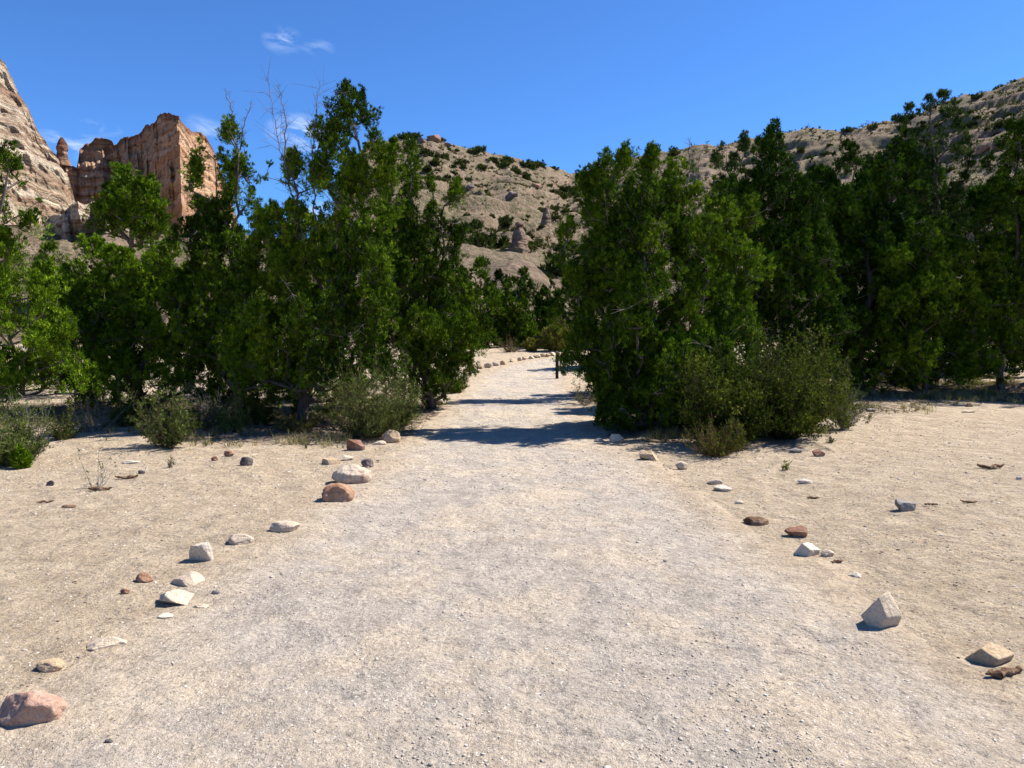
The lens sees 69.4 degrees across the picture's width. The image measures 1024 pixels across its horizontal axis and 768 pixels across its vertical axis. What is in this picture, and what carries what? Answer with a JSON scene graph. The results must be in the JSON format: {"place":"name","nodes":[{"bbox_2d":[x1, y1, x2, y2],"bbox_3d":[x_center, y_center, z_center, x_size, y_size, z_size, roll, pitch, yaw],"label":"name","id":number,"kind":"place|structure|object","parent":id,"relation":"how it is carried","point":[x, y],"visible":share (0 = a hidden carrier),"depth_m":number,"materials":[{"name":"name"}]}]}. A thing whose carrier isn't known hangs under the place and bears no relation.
{"place":"outdoors","nodes":[
{"label":"outdoors","id":0,"kind":"place"},
{"bbox_2d":[0,59,75,225],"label":"cliff","id":1,"kind":"structure","parent":0,"point":[47,177],"depth_m":86.92,"materials":[{"name":"stone"}]},
{"bbox_2d":[56,137,71,167],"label":"hoodoo","id":2,"kind":"object","parent":1,"relation":"on","point":[62,148],"visible":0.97,"depth_m":93.80,"materials":[{"name":"stone"}]},
{"bbox_2d":[44,201,128,241],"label":"cliff","id":3,"kind":"structure","parent":0,"point":[69,224],"depth_m":75.89,"materials":[{"name":"stone"}]},
{"bbox_2d":[65,112,237,233],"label":"cliff","id":4,"kind":"structure","parent":0,"point":[162,145],"depth_m":110.24,"materials":[{"name":"stone"}]},
{"bbox_2d":[0,352,1023,767],"bbox_3d":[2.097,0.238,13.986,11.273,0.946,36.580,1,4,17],"label":"path","id":5,"kind":"structure","parent":0,"point":[500,404],"depth_m":3.77,"materials":[{"name":"gravel"}]},
{"bbox_2d":[87,636,126,650],"bbox_3d":[-2.079,1.322,3.817,0.201,0.066,0.141,-2,4,-31],"label":"stone","id":6,"kind":"object","parent":5,"relation":"on","point":[102,642],"visible":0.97,"depth_m":3.77,"materials":[{"name":"stone"}]},
{"bbox_2d":[157,612,173,618],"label":"stone","id":7,"kind":"object","parent":5,"relation":"on","point":[166,615],"visible":1,"depth_m":4.13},
{"bbox_2d":[269,521,299,532],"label":"stone","id":8,"kind":"object","parent":5,"relation":"on","point":[283,526],"visible":0.84,"depth_m":5.92,"materials":[{"name":"stone"}]},
{"bbox_2d":[609,434,622,442],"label":"stone","id":9,"kind":"object","parent":5,"relation":"on","point":[614,438],"visible":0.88,"depth_m":10.89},
{"bbox_2d":[0,342,1023,694],"bbox_3d":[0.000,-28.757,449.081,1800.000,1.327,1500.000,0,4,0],"label":"ground","id":10,"kind":"structure","parent":0,"point":[960,626],"depth_m":6.69,"materials":[{"name":"sand"}]},
{"bbox_2d":[8,443,33,468],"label":"green weed","id":11,"kind":"object","parent":10,"relation":"on","point":[21,458],"visible":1,"depth_m":8.65,"materials":[{"name":"green plant"}]},
{"bbox_2d":[0,398,49,467],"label":"rabbitbrush","id":12,"kind":"object","parent":10,"relation":"on","point":[6,440],"visible":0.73,"depth_m":8.88,"materials":[{"name":"green plant"}]},
{"bbox_2d":[1,393,55,459],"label":"rabbitbrush","id":13,"kind":"object","parent":10,"relation":"on","point":[38,427],"visible":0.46,"depth_m":9.17,"materials":[{"name":"green plant"}]},
{"bbox_2d":[0,690,65,726],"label":"stone","id":14,"kind":"object","parent":10,"relation":"on","point":[29,708],"visible":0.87,"depth_m":2.99,"materials":[{"name":"stone"}]},
{"bbox_2d":[36,658,63,672],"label":"stone","id":15,"kind":"object","parent":10,"relation":"on","point":[50,665],"visible":0.98,"depth_m":3.50,"materials":[{"name":"stone"}]},
{"bbox_2d":[0,138,106,408],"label":"juniper tree","id":16,"kind":"object","parent":10,"relation":"on","point":[42,335],"visible":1,"depth_m":11.24,"materials":[{"name":"green plant"}]},
{"bbox_2d":[39,405,91,439],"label":"rabbitbrush","id":17,"kind":"object","parent":10,"relation":"on","point":[63,432],"visible":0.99,"depth_m":10.78,"materials":[{"name":"green plant"}]},
{"bbox_2d":[0,245,138,396],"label":"juniper tree","id":18,"kind":"object","parent":10,"relation":"on","point":[13,274],"visible":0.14,"depth_m":17.30,"materials":[{"name":"green plant"}]},
{"bbox_2d":[60,392,130,432],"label":"dead bush","id":19,"kind":"object","parent":10,"relation":"on","point":[88,429],"visible":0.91,"depth_m":11.60,"materials":[{"name":"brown plant"}]},
{"bbox_2d":[76,438,116,486],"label":"bare seedling","id":20,"kind":"object","parent":10,"relation":"on","point":[100,484],"visible":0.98,"depth_m":7.58,"materials":[{"name":"plant"}]},
{"bbox_2d":[18,230,229,409],"bbox_3d":[-7.356,-1.169,14.223,4.677,3.712,2.874,0,4,0],"label":"juniper tree","id":21,"kind":"object","parent":10,"relation":"on","point":[99,308],"visible":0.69,"depth_m":14.02,"materials":[{"name":"green plant"}]},
{"bbox_2d":[89,382,158,426],"bbox_3d":[-6.480,0.343,12.395,1.044,0.774,0.907,-3,5,-36],"label":"rabbitbrush","id":22,"kind":"object","parent":10,"relation":"on","point":[129,412],"visible":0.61,"depth_m":12.32,"materials":[{"name":"green plant"}]},
{"bbox_2d":[115,475,137,478],"bbox_3d":[-4.186,1.012,8.028,0.252,0.054,0.058,0,4,-5],"label":"bark piece","id":23,"kind":"object","parent":10,"relation":"on","point":[127,477],"visible":1,"depth_m":8.02,"materials":[{"name":"brown wood"}]},
{"bbox_2d":[136,572,152,582],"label":"stone","id":24,"kind":"object","parent":10,"relation":"on","point":[144,577],"visible":0.98,"depth_m":4.74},
{"bbox_2d":[125,387,202,448],"bbox_3d":[-4.757,0.442,10.113,1.031,0.908,0.964,0,4,0],"label":"rabbitbrush","id":25,"kind":"object","parent":10,"relation":"on","point":[163,437],"visible":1,"depth_m":10.06,"materials":[{"name":"green plant"}]},
{"bbox_2d":[159,589,193,604],"bbox_3d":[-2.009,1.274,4.395,0.208,0.106,0.137,0,4,0],"label":"stone","id":26,"kind":"object","parent":10,"relation":"on","point":[179,596],"visible":0.99,"depth_m":4.37,"materials":[{"name":"stone"}]},
{"bbox_2d":[171,571,204,586],"bbox_3d":[-2.075,1.250,4.747,0.190,0.093,0.132,2,4,26],"label":"stone","id":27,"kind":"object","parent":10,"relation":"on","point":[191,578],"visible":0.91,"depth_m":4.71,"materials":[{"name":"stone"}]},
{"bbox_2d":[154,391,222,430],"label":"dead bush","id":28,"kind":"object","parent":10,"relation":"on","point":[198,419],"visible":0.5,"depth_m":11.65,"materials":[{"name":"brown plant"}]},
{"bbox_2d":[189,542,213,560],"bbox_3d":[-2.188,1.194,5.206,0.179,0.181,0.118,0,4,0],"label":"stone","id":29,"kind":"object","parent":10,"relation":"on","point":[201,551],"visible":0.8,"depth_m":5.17,"materials":[{"name":"stone"}]},
{"bbox_2d":[184,380,232,418],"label":"dead bush","id":30,"kind":"object","parent":10,"relation":"on","point":[209,404],"visible":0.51,"depth_m":13.34,"materials":[{"name":"brown plant"}]},
{"bbox_2d":[154,91,284,414],"bbox_3d":[-5.391,-2.368,13.940,2.384,6.109,2.214,0,4,0],"label":"juniper tree","id":31,"kind":"object","parent":10,"relation":"on","point":[214,220],"visible":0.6,"depth_m":13.57,"materials":[{"name":"green plant"}]},
{"bbox_2d":[210,386,254,432],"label":"rabbitbrush","id":32,"kind":"object","parent":10,"relation":"on","point":[238,421],"visible":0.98,"depth_m":11.60,"materials":[{"name":"green plant"}]},
{"bbox_2d":[228,534,253,544],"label":"stone","id":33,"kind":"object","parent":10,"relation":"on","point":[237,539],"visible":0.98,"depth_m":5.63,"materials":[{"name":"stone"}]},
{"bbox_2d":[240,457,252,465],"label":"stone","id":34,"kind":"object","parent":10,"relation":"on","point":[246,461],"visible":0.86,"depth_m":8.84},
{"bbox_2d":[229,377,284,424],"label":"rabbitbrush","id":35,"kind":"object","parent":10,"relation":"on","point":[259,413],"visible":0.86,"depth_m":12.30,"materials":[{"name":"green plant"}]},
{"bbox_2d":[269,404,326,433],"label":"dead bush","id":36,"kind":"object","parent":10,"relation":"on","point":[310,423],"visible":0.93,"depth_m":11.65,"materials":[{"name":"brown plant"}]},
{"bbox_2d":[201,251,414,403],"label":"juniper tree","id":37,"kind":"object","parent":10,"relation":"on","point":[355,281],"visible":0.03,"depth_m":16.45,"materials":[{"name":"green plant"}]},
{"bbox_2d":[209,60,414,424],"bbox_3d":[-3.465,-2.227,12.366,3.799,6.128,2.956,3,5,37],"label":"juniper tree","id":38,"kind":"object","parent":10,"relation":"on","point":[303,322],"visible":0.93,"depth_m":12.16,"materials":[{"name":"green plant"}]},
{"bbox_2d":[322,457,340,464],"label":"stone","id":39,"kind":"object","parent":10,"relation":"on","point":[329,461],"visible":0.93,"depth_m":9.13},
{"bbox_2d":[321,483,354,501],"bbox_3d":[-1.688,1.070,7.148,0.328,0.238,0.217,0,4,0],"label":"stone","id":40,"kind":"object","parent":10,"relation":"on","point":[336,492],"visible":0.79,"depth_m":7.07,"materials":[{"name":"stone"}]},
{"bbox_2d":[336,455,353,460],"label":"stone","id":41,"kind":"object","parent":10,"relation":"on","point":[343,457],"visible":0.9,"depth_m":9.36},
{"bbox_2d":[331,464,371,483],"bbox_3d":[-1.739,1.004,8.019,0.431,0.274,0.284,0,4,0],"label":"stone","id":42,"kind":"object","parent":10,"relation":"on","point":[351,474],"visible":0.82,"depth_m":7.93,"materials":[{"name":"stone"}]},
{"bbox_2d":[346,439,364,449],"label":"stone","id":43,"kind":"object","parent":10,"relation":"on","point":[352,444],"visible":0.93,"depth_m":10.10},
{"bbox_2d":[361,458,373,466],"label":"stone","id":44,"kind":"object","parent":10,"relation":"on","point":[367,462],"visible":0.89,"depth_m":8.90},
{"bbox_2d":[309,332,432,438],"bbox_3d":[-2.205,0.013,11.279,2.003,1.660,1.589,0,4,0],"label":"rabbitbrush","id":45,"kind":"object","parent":10,"relation":"on","point":[362,417],"visible":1,"depth_m":11.13,"materials":[{"name":"green plant"}]},
{"bbox_2d":[383,430,400,442],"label":"stone","id":46,"kind":"object","parent":10,"relation":"on","point":[391,436],"visible":0.81,"depth_m":10.83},
{"bbox_2d":[371,367,425,427],"bbox_3d":[-1.986,0.235,12.650,1.057,1.090,0.899,-3,5,-37],"label":"rabbitbrush","id":47,"kind":"object","parent":10,"relation":"on","point":[413,405],"visible":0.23,"depth_m":12.59,"materials":[{"name":"green plant"}]},
{"bbox_2d":[357,131,490,408],"bbox_3d":[-1.889,-2.216,14.968,2.962,5.686,2.306,0,4,0],"label":"juniper tree","id":48,"kind":"object","parent":10,"relation":"on","point":[427,313],"visible":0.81,"depth_m":14.70,"materials":[{"name":"green plant"}]},
{"bbox_2d":[434,254,472,343],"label":"juniper tree","id":49,"kind":"object","parent":10,"relation":"on","point":[452,263],"visible":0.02,"depth_m":35.56,"materials":[{"name":"green plant"}]},
{"bbox_2d":[449,368,469,393],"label":"olive shrub","id":50,"kind":"object","parent":10,"relation":"on","point":[462,387],"visible":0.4,"depth_m":17.85,"materials":[{"name":"green plant"}]},
{"bbox_2d":[448,255,506,348],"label":"juniper tree","id":51,"kind":"object","parent":10,"relation":"on","point":[482,319],"visible":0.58,"depth_m":32.11,"materials":[{"name":"green plant"}]},
{"bbox_2d":[481,268,515,345],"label":"juniper tree","id":52,"kind":"object","parent":10,"relation":"on","point":[498,274],"visible":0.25,"depth_m":35.50,"materials":[{"name":"green plant"}]},
{"bbox_2d":[495,334,525,351],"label":"dead bush","id":53,"kind":"object","parent":10,"relation":"on","point":[510,347],"visible":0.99,"depth_m":29.69,"materials":[{"name":"brown plant"}]},
{"bbox_2d":[0,372,1023,448],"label":"dry grass","id":54,"kind":"structure","parent":10,"relation":"on","point":[963,394],"depth_m":14.06,"materials":[{"name":"plant"}]},
{"bbox_2d":[0,398,1023,696],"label":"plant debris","id":55,"kind":"object","parent":10,"relation":"on","point":[682,450],"visible":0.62,"depth_m":5.69,"materials":[{"name":"brown plant"}]},
{"bbox_2d":[488,266,553,346],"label":"juniper tree","id":56,"kind":"object","parent":10,"relation":"on","point":[517,318],"visible":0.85,"depth_m":33.42,"materials":[{"name":"green plant"}]},
{"bbox_2d":[521,336,540,350],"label":"yellow shrub","id":57,"kind":"object","parent":10,"relation":"on","point":[532,344],"visible":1,"depth_m":30.19,"materials":[{"name":"green plant"}]},
{"bbox_2d":[529,278,571,342],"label":"juniper tree","id":58,"kind":"object","parent":10,"relation":"on","point":[548,300],"visible":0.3,"depth_m":35.31,"materials":[{"name":"green plant"}]},
{"bbox_2d":[536,314,569,350],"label":"yellow shrub","id":59,"kind":"object","parent":10,"relation":"on","point":[551,340],"visible":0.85,"depth_m":30.02,"materials":[{"name":"green plant"}]},
{"bbox_2d":[535,257,604,348],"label":"juniper tree","id":60,"kind":"object","parent":10,"relation":"on","point":[574,303],"visible":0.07,"depth_m":32.48,"materials":[{"name":"green plant"}]},
{"bbox_2d":[570,378,595,404],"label":"dead bush","id":61,"kind":"object","parent":10,"relation":"on","point":[579,399],"visible":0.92,"depth_m":15.81,"materials":[{"name":"brown plant"}]},
{"bbox_2d":[563,174,655,355],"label":"juniper tree","id":62,"kind":"object","parent":10,"relation":"on","point":[581,246],"visible":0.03,"depth_m":16.98,"materials":[{"name":"green plant"}]},
{"bbox_2d":[639,450,657,460],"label":"stone","id":63,"kind":"object","parent":10,"relation":"on","point":[649,455],"visible":0.94,"depth_m":9.33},
{"bbox_2d":[545,138,776,432],"bbox_3d":[2.683,-1.641,12.479,4.166,5.042,3.191,-2,4,-31],"label":"juniper tree","id":64,"kind":"object","parent":10,"relation":"on","point":[643,360],"visible":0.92,"depth_m":12.03,"materials":[{"name":"green plant"}]},
{"bbox_2d":[656,358,706,430],"bbox_3d":[2.926,0.163,12.033,1.350,1.248,1.444,-3,5,-36],"label":"olive shrub","id":65,"kind":"object","parent":10,"relation":"on","point":[682,424],"visible":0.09,"depth_m":11.91,"materials":[{"name":"green plant"}]},
{"bbox_2d":[675,461,688,469],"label":"stone","id":66,"kind":"object","parent":10,"relation":"on","point":[680,465],"visible":0.93,"depth_m":8.74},
{"bbox_2d":[707,479,722,484],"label":"stone","id":67,"kind":"object","parent":10,"relation":"on","point":[714,481],"visible":0.95,"depth_m":7.84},
{"bbox_2d":[682,414,749,457],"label":"brown shrub","id":68,"kind":"object","parent":10,"relation":"on","point":[713,447],"visible":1,"depth_m":9.59,"materials":[{"name":"green plant"}]},
{"bbox_2d":[713,485,731,491],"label":"stone","id":69,"kind":"object","parent":10,"relation":"on","point":[721,488],"visible":0.97,"depth_m":7.48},
{"bbox_2d":[698,129,753,301],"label":"pinyon pine","id":70,"kind":"object","parent":10,"relation":"on","point":[734,159],"visible":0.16,"depth_m":18.58,"materials":[{"name":"green plant"}]},
{"bbox_2d":[670,330,783,443],"bbox_3d":[3.034,0.048,10.546,1.630,1.681,1.477,0,4,0],"label":"olive shrub","id":71,"kind":"object","parent":10,"relation":"on","point":[717,403],"visible":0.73,"depth_m":10.29,"materials":[{"name":"green plant"}]},
{"bbox_2d":[726,405,745,450],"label":"yellow shrub","id":72,"kind":"object","parent":10,"relation":"on","point":[736,428],"visible":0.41,"depth_m":9.97,"materials":[{"name":"green plant"}]},
{"bbox_2d":[743,516,768,525],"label":"stone","id":73,"kind":"object","parent":10,"relation":"on","point":[755,521],"visible":0.98,"depth_m":6.24,"materials":[{"name":"stone"}]},
{"bbox_2d":[690,316,860,440],"bbox_3d":[4.078,-0.101,11.276,2.508,1.886,2.792,3,5,34],"label":"olive shrub","id":74,"kind":"object","parent":10,"relation":"on","point":[807,408],"visible":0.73,"depth_m":10.68,"materials":[{"name":"green plant"}]},
{"bbox_2d":[705,118,862,385],"bbox_3d":[5.637,-2.520,15.745,3.391,6.115,2.711,3,5,37],"label":"juniper tree","id":75,"kind":"object","parent":10,"relation":"on","point":[789,242],"visible":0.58,"depth_m":15.44,"materials":[{"name":"green plant"}]},
{"bbox_2d":[784,525,807,536],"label":"stone","id":76,"kind":"object","parent":10,"relation":"on","point":[799,531],"visible":0.94,"depth_m":5.87,"materials":[{"name":"stone"}]},
{"bbox_2d":[797,479,812,483],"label":"stone","id":77,"kind":"object","parent":10,"relation":"on","point":[803,481],"visible":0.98,"depth_m":7.78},
{"bbox_2d":[793,542,820,556],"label":"stone","id":78,"kind":"object","parent":10,"relation":"on","point":[808,549],"visible":0.84,"depth_m":5.38,"materials":[{"name":"stone"}]},
{"bbox_2d":[812,449,824,456],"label":"stone","id":79,"kind":"object","parent":10,"relation":"on","point":[817,452],"visible":0.98,"depth_m":9.38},
{"bbox_2d":[820,549,833,556],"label":"stone","id":80,"kind":"object","parent":10,"relation":"on","point":[826,553],"visible":1,"depth_m":5.34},
{"bbox_2d":[828,354,871,429],"bbox_3d":[5.424,0.138,12.192,0.941,1.283,0.801,-3,5,-35],"label":"olive shrub","id":81,"kind":"object","parent":10,"relation":"on","point":[840,422],"visible":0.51,"depth_m":12.13,"materials":[{"name":"green plant"}]},
{"bbox_2d":[804,124,936,391],"bbox_3d":[8.979,-3.107,18.509,3.583,6.725,3.037,-2,4,-30],"label":"juniper tree","id":82,"kind":"object","parent":10,"relation":"on","point":[872,226],"visible":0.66,"depth_m":18.16,"materials":[{"name":"green plant"}]},
{"bbox_2d":[861,592,901,628],"bbox_3d":[2.007,1.252,4.021,0.126,0.242,0.176,-4,5,-44],"label":"stone","id":83,"kind":"object","parent":10,"relation":"on","point":[881,611],"visible":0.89,"depth_m":3.99,"materials":[{"name":"stone"}]},
{"bbox_2d":[771,163,1023,377],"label":"juniper tree","id":84,"kind":"object","parent":10,"relation":"on","point":[974,198],"visible":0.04,"depth_m":22.49,"materials":[{"name":"green plant"}]},
{"bbox_2d":[895,499,915,510],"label":"stone","id":85,"kind":"object","parent":10,"relation":"on","point":[902,505],"visible":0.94,"depth_m":6.42,"materials":[{"name":"stone"}]},
{"bbox_2d":[870,367,942,383],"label":"olive shrub","id":86,"kind":"object","parent":10,"relation":"on","point":[891,376],"visible":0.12,"depth_m":19.59,"materials":[{"name":"green plant"}]},
{"bbox_2d":[835,209,1019,394],"bbox_3d":[9.645,-1.861,17.419,3.652,4.462,2.825,2,4,25],"label":"juniper tree","id":87,"kind":"object","parent":10,"relation":"on","point":[912,344],"visible":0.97,"depth_m":17.22,"materials":[{"name":"green plant"}]},
{"bbox_2d":[883,88,981,382],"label":"pinyon pine","id":88,"kind":"object","parent":10,"relation":"on","point":[955,191],"visible":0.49,"depth_m":19.42,"materials":[{"name":"green plant"}]},
{"bbox_2d":[947,111,1023,391],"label":"juniper tree","id":89,"kind":"object","parent":10,"relation":"on","point":[1001,280],"visible":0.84,"depth_m":17.72,"materials":[{"name":"green plant"}]},
{"bbox_2d":[964,642,1014,666],"bbox_3d":[2.320,1.319,3.602,0.201,0.107,0.139,3,5,39],"label":"stone","id":90,"kind":"object","parent":10,"relation":"on","point":[991,654],"visible":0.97,"depth_m":3.57,"materials":[{"name":"stone"}]},
{"bbox_2d":[977,463,1004,469],"bbox_3d":[5.473,0.944,8.432,0.312,0.069,0.105,0,4,0],"label":"bark piece","id":91,"kind":"object","parent":10,"relation":"on","point":[994,466],"visible":1,"depth_m":8.43,"materials":[{"name":"brown wood"}]},
{"bbox_2d":[985,665,1022,678],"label":"bark piece","id":92,"kind":"object","parent":10,"relation":"on","point":[1002,673],"visible":1,"depth_m":3.41,"materials":[{"name":"brown wood"}]},
{"bbox_2d":[0,77,1023,343],"bbox_3d":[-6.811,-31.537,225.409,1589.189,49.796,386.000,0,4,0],"label":"hillside","id":93,"kind":"structure","parent":0,"point":[498,205],"depth_m":100.13,"materials":[{"name":"stone"}]},
{"bbox_2d":[83,160,172,251],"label":"juniper tree","id":94,"kind":"object","parent":93,"relation":"on","point":[132,198],"visible":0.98,"depth_m":54.14,"materials":[{"name":"green plant"}]},
{"bbox_2d":[427,135,440,142],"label":"outcrop boulder","id":95,"kind":"object","parent":93,"relation":"on","point":[435,138],"visible":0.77,"depth_m":151.47,"materials":[{"name":"beige stone"}]},
{"bbox_2d":[470,145,486,153],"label":"hill shrub","id":96,"kind":"object","parent":93,"relation":"on","point":[479,148],"visible":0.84,"depth_m":158.46,"materials":[{"name":"green plant"}]},
{"bbox_2d":[467,230,493,248],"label":"hill shrub","id":97,"kind":"object","parent":93,"relation":"on","point":[479,237],"visible":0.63,"depth_m":68.59,"materials":[{"name":"green plant"}]},
{"bbox_2d":[482,229,510,248],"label":"hill shrub","id":98,"kind":"object","parent":93,"relation":"on","point":[503,241],"visible":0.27,"depth_m":70.84,"materials":[{"name":"green plant"}]},
{"bbox_2d":[498,218,512,229],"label":"hill shrub","id":99,"kind":"object","parent":93,"relation":"on","point":[506,222],"visible":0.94,"depth_m":89.99,"materials":[{"name":"green plant"}]},
{"bbox_2d":[508,221,529,253],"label":"tent rock","id":100,"kind":"object","parent":93,"relation":"on","point":[519,239],"visible":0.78,"depth_m":68.08,"materials":[{"name":"stone"}]},
{"bbox_2d":[521,171,531,180],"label":"hill shrub","id":101,"kind":"object","parent":93,"relation":"on","point":[526,175],"visible":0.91,"depth_m":147.57,"materials":[{"name":"green plant"}]},
{"bbox_2d":[518,159,537,169],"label":"hill shrub","id":102,"kind":"object","parent":93,"relation":"on","point":[529,163],"visible":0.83,"depth_m":164.07,"materials":[{"name":"green plant"}]},
{"bbox_2d":[541,207,552,226],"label":"tent rock","id":103,"kind":"object","parent":93,"relation":"on","point":[546,218],"visible":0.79,"depth_m":92.65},
{"bbox_2d":[536,250,574,276],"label":"hill shrub","id":104,"kind":"object","parent":93,"relation":"on","point":[548,267],"visible":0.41,"depth_m":64.53,"materials":[{"name":"green plant"}]},
{"bbox_2d":[345,80,1023,281],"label":"shrubs","id":105,"kind":"object","parent":93,"relation":"on","point":[538,244],"visible":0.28,"depth_m":101.20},
{"bbox_2d":[976,145,989,154],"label":"outcrop boulder","id":106,"kind":"object","parent":93,"relation":"on","point":[982,149],"visible":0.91,"depth_m":85.94,"materials":[{"name":"red stone"}]},
{"bbox_2d":[993,116,1008,128],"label":"hill shrub","id":107,"kind":"object","parent":93,"relation":"on","point":[999,124],"visible":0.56,"depth_m":89.90,"materials":[{"name":"green plant"}]},
{"bbox_2d":[0,0,1023,238],"label":"sky","id":108,"kind":"structure","parent":0,"point":[556,82],"materials":[{"name":"blue"}]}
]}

